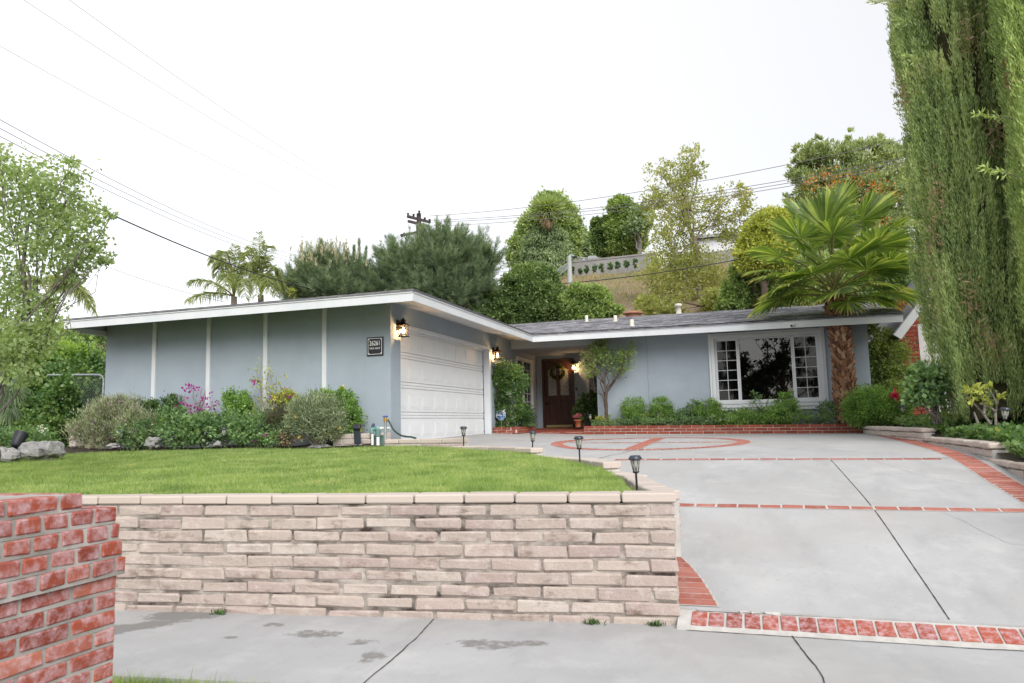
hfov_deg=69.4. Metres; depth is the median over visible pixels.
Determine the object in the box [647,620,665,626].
weed
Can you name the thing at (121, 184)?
power line
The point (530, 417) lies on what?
corner shrub
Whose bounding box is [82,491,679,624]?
retaining wall
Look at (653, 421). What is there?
planter plants
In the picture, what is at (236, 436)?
rose bush
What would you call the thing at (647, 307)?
hillside bush
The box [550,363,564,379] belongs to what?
wreath
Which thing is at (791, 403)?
upright shrub
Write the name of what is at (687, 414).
loose shrub
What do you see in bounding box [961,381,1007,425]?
pruned shrub
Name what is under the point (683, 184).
power line
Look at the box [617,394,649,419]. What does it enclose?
box shrub
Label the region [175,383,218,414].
bougainvillea
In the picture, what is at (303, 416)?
daisy shrub
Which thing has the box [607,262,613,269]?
young shrub
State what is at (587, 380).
window
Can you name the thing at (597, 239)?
crest tree
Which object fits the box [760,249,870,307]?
slope tree
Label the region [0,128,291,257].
power line
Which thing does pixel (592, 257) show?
hill house
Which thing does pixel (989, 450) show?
stepped planter wall
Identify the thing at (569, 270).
lamp post
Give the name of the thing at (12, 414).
feather bush
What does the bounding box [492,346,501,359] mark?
wall lantern
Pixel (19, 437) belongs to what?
spotlight
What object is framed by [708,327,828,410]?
window
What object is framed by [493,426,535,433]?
corner planter
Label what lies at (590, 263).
hill wall
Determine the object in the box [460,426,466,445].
path light
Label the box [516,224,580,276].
pepper tree
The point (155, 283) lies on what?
power line
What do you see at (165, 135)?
power line
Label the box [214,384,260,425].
box shrub
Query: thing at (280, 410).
purple shrub
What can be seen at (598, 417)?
golden shrub
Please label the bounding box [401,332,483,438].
garage door
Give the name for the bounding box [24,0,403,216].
power line
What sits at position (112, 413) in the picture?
lavender bush
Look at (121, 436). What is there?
path light
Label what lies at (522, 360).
window
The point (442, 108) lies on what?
sky
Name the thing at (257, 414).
rose bush
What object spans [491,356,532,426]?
climbing rose
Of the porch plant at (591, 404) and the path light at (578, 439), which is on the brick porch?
the porch plant at (591, 404)
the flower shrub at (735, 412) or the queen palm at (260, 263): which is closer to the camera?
the flower shrub at (735, 412)
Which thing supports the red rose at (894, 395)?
on the hedge ball
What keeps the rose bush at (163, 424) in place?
on the planting bed
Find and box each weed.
[209,608,225,614]
[582,618,606,625]
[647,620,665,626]
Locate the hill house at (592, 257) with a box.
[588,250,652,258]
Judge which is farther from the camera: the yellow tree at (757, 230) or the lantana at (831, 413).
the yellow tree at (757, 230)
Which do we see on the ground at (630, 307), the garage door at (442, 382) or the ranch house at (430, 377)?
the ranch house at (430, 377)
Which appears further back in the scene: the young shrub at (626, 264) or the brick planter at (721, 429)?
the young shrub at (626, 264)
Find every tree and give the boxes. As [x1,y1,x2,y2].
[0,142,118,458]
[274,236,392,299]
[370,213,517,313]
[479,260,568,378]
[504,185,590,267]
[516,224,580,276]
[557,280,625,391]
[577,338,637,420]
[579,225,595,257]
[588,214,612,257]
[600,192,648,256]
[620,203,656,253]
[731,204,797,303]
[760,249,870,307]
[859,261,913,336]
[867,0,1023,425]
[971,0,1023,341]
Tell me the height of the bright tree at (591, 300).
4.869 m
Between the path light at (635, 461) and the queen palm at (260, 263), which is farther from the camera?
the queen palm at (260, 263)
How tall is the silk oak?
7.004 m
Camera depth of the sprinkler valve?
12.76 m
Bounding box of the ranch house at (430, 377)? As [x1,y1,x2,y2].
[62,289,903,452]
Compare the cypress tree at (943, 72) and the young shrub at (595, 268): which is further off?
the young shrub at (595, 268)
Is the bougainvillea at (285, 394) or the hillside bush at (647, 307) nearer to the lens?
the bougainvillea at (285, 394)
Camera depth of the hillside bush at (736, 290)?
27.52 m
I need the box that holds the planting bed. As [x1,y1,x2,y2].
[64,444,384,453]
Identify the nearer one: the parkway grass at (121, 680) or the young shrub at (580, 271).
the parkway grass at (121, 680)
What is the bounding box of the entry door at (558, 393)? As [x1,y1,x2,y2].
[544,361,572,427]
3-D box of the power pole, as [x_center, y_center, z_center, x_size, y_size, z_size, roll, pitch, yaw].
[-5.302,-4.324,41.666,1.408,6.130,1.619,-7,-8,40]
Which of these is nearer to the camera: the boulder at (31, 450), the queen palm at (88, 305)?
the boulder at (31, 450)
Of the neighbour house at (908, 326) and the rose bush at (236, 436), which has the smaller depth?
the rose bush at (236, 436)
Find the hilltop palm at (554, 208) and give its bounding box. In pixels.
[531,194,565,235]
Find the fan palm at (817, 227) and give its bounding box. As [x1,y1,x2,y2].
[741,176,933,423]
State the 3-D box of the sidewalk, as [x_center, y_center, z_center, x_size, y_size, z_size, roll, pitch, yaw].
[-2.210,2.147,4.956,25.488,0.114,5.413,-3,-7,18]
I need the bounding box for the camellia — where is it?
[867,324,924,393]
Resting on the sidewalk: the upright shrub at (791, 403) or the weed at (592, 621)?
the weed at (592, 621)
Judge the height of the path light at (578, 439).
0.370 m
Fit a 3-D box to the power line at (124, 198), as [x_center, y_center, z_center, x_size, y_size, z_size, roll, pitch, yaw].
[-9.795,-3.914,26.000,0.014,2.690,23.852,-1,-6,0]
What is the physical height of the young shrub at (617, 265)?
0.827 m
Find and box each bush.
[0,373,33,427]
[0,420,67,447]
[52,324,75,335]
[59,389,161,449]
[110,416,158,450]
[147,400,208,449]
[168,409,231,449]
[200,404,271,447]
[238,406,294,447]
[286,286,296,298]
[448,289,494,314]
[631,284,722,315]
[712,259,794,310]
[897,359,953,423]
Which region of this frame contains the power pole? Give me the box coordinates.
[400,211,430,236]
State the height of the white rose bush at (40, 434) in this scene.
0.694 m
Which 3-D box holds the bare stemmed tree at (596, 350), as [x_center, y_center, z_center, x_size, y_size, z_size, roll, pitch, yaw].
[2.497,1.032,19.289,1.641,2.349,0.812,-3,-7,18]
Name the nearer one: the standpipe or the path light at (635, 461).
the path light at (635, 461)
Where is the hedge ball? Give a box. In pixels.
[834,381,914,431]
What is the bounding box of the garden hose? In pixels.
[388,420,415,438]
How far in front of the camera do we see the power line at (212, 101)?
20.15 m
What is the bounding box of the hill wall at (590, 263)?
[572,252,655,276]
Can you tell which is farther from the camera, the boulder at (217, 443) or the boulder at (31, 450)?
the boulder at (217, 443)
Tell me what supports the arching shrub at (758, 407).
on the planter soil
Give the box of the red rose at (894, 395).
[889,389,900,414]
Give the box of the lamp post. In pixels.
[567,254,576,284]
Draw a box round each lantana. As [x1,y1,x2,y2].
[717,409,814,425]
[794,399,841,423]
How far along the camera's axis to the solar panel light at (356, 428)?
12.64 m
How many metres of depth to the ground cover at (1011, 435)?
10.87 m
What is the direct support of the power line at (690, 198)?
attached to the power pole
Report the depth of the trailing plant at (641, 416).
18.70 m
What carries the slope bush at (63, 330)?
on the ground at (630, 307)
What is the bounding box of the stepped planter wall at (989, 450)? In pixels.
[862,426,1023,478]
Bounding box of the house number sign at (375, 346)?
[367,336,383,355]
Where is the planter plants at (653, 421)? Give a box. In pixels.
[590,415,715,425]
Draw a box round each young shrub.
[577,268,582,274]
[583,264,589,274]
[592,264,597,272]
[598,263,604,272]
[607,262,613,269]
[615,261,620,268]
[623,260,629,267]
[632,258,637,269]
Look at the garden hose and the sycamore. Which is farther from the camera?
the sycamore
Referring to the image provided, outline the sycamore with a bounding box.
[628,141,761,302]
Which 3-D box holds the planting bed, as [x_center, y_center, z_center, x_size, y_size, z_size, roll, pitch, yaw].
[-8.652,2.144,14.394,13.466,0.104,4.475,-5,-7,28]
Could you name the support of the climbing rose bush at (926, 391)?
on the ground cover at (1011, 435)
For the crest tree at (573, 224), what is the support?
on the ground at (630, 307)
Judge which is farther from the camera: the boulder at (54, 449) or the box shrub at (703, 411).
the box shrub at (703, 411)
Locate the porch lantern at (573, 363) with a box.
[570,360,576,370]
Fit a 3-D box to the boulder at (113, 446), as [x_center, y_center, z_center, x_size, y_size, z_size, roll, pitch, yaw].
[-7.405,1.947,13.758,0.303,0.116,0.227,-3,-7,18]
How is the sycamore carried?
on the ground at (630, 307)
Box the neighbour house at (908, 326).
[868,275,959,415]
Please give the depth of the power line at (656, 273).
27.37 m
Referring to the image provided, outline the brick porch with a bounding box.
[536,427,583,433]
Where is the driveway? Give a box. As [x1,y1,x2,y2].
[410,433,1023,649]
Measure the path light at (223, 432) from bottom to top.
0.370 m
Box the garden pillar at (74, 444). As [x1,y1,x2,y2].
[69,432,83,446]
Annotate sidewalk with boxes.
[113,610,1023,682]
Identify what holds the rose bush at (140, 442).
on the planting bed
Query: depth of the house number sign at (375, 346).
13.77 m
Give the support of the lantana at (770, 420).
on the planter soil
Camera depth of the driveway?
6.56 m
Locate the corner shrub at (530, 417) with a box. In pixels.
[513,401,536,427]
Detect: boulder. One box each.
[0,447,21,462]
[18,441,52,460]
[43,441,65,457]
[106,443,122,448]
[144,437,162,448]
[213,441,221,446]
[308,444,331,448]
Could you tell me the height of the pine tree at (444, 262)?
7.989 m
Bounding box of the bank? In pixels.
[889,424,1023,461]
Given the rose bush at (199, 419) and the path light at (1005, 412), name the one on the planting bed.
the rose bush at (199, 419)
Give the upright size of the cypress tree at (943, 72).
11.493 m
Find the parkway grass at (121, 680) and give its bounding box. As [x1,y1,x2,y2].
[112,666,308,682]
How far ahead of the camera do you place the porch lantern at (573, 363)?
22.34 m
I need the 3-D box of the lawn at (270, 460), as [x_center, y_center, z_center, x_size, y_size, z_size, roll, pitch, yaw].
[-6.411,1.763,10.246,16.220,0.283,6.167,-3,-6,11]
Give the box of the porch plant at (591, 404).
[570,389,597,425]
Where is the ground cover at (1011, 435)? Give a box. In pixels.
[889,410,1023,457]
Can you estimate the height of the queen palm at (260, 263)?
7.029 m
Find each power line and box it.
[0,46,388,232]
[0,119,298,255]
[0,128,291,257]
[0,136,290,260]
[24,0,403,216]
[29,174,312,289]
[70,0,405,213]
[94,262,222,301]
[426,162,902,222]
[434,140,900,215]
[442,165,902,225]
[450,158,903,219]
[564,259,739,283]
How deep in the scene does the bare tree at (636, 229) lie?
60.72 m
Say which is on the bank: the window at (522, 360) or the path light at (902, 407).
the path light at (902, 407)
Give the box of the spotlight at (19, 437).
[10,430,28,449]
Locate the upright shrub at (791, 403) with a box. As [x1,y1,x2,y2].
[762,389,801,427]
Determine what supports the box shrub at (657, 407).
on the planter soil
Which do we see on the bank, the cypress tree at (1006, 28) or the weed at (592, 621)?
the cypress tree at (1006, 28)
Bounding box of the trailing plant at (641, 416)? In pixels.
[632,409,658,425]
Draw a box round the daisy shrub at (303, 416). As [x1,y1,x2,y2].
[275,385,356,444]
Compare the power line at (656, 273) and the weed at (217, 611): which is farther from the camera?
the power line at (656, 273)
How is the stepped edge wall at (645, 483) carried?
on the ground at (630, 307)
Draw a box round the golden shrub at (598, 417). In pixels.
[594,413,612,425]
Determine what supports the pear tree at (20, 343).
on the lawn at (270, 460)
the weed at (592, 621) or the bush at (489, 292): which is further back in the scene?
the bush at (489, 292)
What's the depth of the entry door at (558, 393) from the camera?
22.54 m
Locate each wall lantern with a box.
[397,318,409,337]
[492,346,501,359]
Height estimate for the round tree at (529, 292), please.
5.471 m
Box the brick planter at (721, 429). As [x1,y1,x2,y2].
[584,424,866,434]
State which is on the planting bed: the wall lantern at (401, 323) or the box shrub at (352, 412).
the box shrub at (352, 412)
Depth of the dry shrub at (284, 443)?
12.95 m
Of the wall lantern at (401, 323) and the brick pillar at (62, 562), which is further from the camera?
the wall lantern at (401, 323)
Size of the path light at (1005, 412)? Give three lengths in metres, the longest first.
0.414 x 0.134 x 0.134 m
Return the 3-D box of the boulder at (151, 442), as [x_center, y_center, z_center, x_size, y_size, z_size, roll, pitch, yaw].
[-6.545,1.851,13.508,0.297,0.234,0.282,-3,-7,18]
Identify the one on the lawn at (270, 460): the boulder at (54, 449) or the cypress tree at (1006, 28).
the boulder at (54, 449)
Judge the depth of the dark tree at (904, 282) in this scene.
25.51 m
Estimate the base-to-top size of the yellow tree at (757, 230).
5.475 m
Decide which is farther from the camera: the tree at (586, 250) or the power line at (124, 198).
the tree at (586, 250)
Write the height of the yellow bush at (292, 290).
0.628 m
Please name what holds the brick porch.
on the ground at (630, 307)
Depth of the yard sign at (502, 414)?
18.86 m
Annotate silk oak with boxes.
[781,126,922,278]
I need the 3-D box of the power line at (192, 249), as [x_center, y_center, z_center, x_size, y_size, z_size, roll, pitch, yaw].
[-7.656,-2.290,19.491,0.029,0.395,13.183,-2,-6,8]
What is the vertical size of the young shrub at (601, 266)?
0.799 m
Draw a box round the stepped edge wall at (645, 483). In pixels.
[385,438,680,556]
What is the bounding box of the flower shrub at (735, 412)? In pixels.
[709,406,764,427]
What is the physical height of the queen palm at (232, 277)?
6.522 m
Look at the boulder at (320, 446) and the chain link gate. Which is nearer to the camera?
the boulder at (320, 446)
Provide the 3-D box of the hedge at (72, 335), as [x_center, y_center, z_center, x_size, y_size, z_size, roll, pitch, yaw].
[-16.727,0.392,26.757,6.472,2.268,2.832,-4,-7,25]
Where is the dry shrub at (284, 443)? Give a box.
[268,431,305,446]
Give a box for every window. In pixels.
[516,356,533,411]
[586,371,596,400]
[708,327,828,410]
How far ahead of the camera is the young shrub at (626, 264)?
56.50 m
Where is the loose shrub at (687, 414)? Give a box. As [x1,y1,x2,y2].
[663,398,702,424]
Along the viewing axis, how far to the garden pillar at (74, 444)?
15.38 m
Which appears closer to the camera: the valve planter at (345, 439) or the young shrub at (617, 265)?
the valve planter at (345, 439)
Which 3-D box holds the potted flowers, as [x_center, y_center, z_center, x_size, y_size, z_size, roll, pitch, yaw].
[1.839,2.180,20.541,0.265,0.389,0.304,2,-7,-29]
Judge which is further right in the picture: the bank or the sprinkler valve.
the bank
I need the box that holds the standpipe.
[383,416,388,445]
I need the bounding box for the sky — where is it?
[0,0,915,330]
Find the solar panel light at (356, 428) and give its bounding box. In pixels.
[352,424,360,444]
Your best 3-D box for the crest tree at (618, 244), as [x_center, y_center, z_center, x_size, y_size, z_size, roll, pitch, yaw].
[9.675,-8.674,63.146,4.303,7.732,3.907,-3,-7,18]
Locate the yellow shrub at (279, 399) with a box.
[269,387,297,424]
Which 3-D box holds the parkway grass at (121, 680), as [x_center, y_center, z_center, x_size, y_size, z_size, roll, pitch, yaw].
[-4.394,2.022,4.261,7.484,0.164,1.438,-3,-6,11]
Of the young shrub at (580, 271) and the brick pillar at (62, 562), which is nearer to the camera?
the brick pillar at (62, 562)
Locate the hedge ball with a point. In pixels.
(868, 406)
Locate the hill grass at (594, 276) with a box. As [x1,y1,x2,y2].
[560,259,732,313]
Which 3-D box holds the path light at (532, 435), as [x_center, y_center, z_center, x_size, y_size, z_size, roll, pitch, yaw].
[0.294,1.460,10.546,0.120,0.370,0.120,2,-7,-2]
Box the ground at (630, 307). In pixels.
[75,250,934,453]
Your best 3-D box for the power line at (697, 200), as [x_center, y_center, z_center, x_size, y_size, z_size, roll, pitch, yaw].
[4.609,-6.480,34.501,24.414,2.260,0.024,-6,-8,37]
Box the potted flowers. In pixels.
[573,413,583,426]
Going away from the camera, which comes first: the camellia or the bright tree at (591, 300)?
the camellia
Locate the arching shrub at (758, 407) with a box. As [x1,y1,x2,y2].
[740,390,773,423]
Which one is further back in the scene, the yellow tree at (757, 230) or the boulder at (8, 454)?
the yellow tree at (757, 230)
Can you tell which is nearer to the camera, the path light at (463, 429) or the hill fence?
the path light at (463, 429)
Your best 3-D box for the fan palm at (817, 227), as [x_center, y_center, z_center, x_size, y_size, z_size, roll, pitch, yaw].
[7.656,-1.071,17.594,4.222,6.132,3.661,-3,-7,18]
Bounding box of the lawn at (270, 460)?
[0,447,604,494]
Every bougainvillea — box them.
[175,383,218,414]
[245,358,300,424]
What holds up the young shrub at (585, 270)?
on the ground at (630, 307)
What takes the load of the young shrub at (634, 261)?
on the ground at (630, 307)
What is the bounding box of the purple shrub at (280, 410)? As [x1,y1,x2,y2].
[258,404,296,446]
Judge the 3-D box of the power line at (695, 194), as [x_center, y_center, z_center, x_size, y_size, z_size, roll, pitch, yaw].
[4.813,-6.781,34.501,24.085,2.328,0.024,-6,-8,38]
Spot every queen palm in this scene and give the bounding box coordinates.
[27,273,97,339]
[183,243,254,305]
[237,231,287,301]
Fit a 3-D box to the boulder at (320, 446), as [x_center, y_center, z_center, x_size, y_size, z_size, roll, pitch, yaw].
[-3.339,1.846,12.990,0.439,0.084,0.288,-3,-7,18]
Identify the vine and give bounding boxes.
[0,336,105,376]
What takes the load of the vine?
attached to the ivy hedge at (52, 400)
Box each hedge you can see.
[0,334,105,447]
[2,328,106,353]
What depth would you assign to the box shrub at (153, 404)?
14.88 m
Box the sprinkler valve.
[370,423,390,446]
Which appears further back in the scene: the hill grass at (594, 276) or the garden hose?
the hill grass at (594, 276)
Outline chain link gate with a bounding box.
[47,362,105,422]
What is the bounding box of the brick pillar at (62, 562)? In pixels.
[0,493,125,682]
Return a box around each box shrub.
[139,391,184,415]
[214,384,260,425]
[309,384,367,444]
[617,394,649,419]
[646,395,674,419]
[689,396,726,421]
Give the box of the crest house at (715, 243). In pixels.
[675,231,737,266]
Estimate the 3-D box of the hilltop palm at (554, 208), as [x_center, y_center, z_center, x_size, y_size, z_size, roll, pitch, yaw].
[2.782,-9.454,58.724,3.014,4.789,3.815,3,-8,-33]
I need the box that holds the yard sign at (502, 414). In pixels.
[496,410,505,426]
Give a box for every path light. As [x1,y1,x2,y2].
[118,430,124,449]
[220,428,226,448]
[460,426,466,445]
[529,431,536,446]
[574,436,583,461]
[628,455,641,490]
[899,405,905,414]
[999,407,1010,421]
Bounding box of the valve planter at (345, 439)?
[333,432,390,447]
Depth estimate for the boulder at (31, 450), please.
11.45 m
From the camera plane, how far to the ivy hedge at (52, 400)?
17.28 m

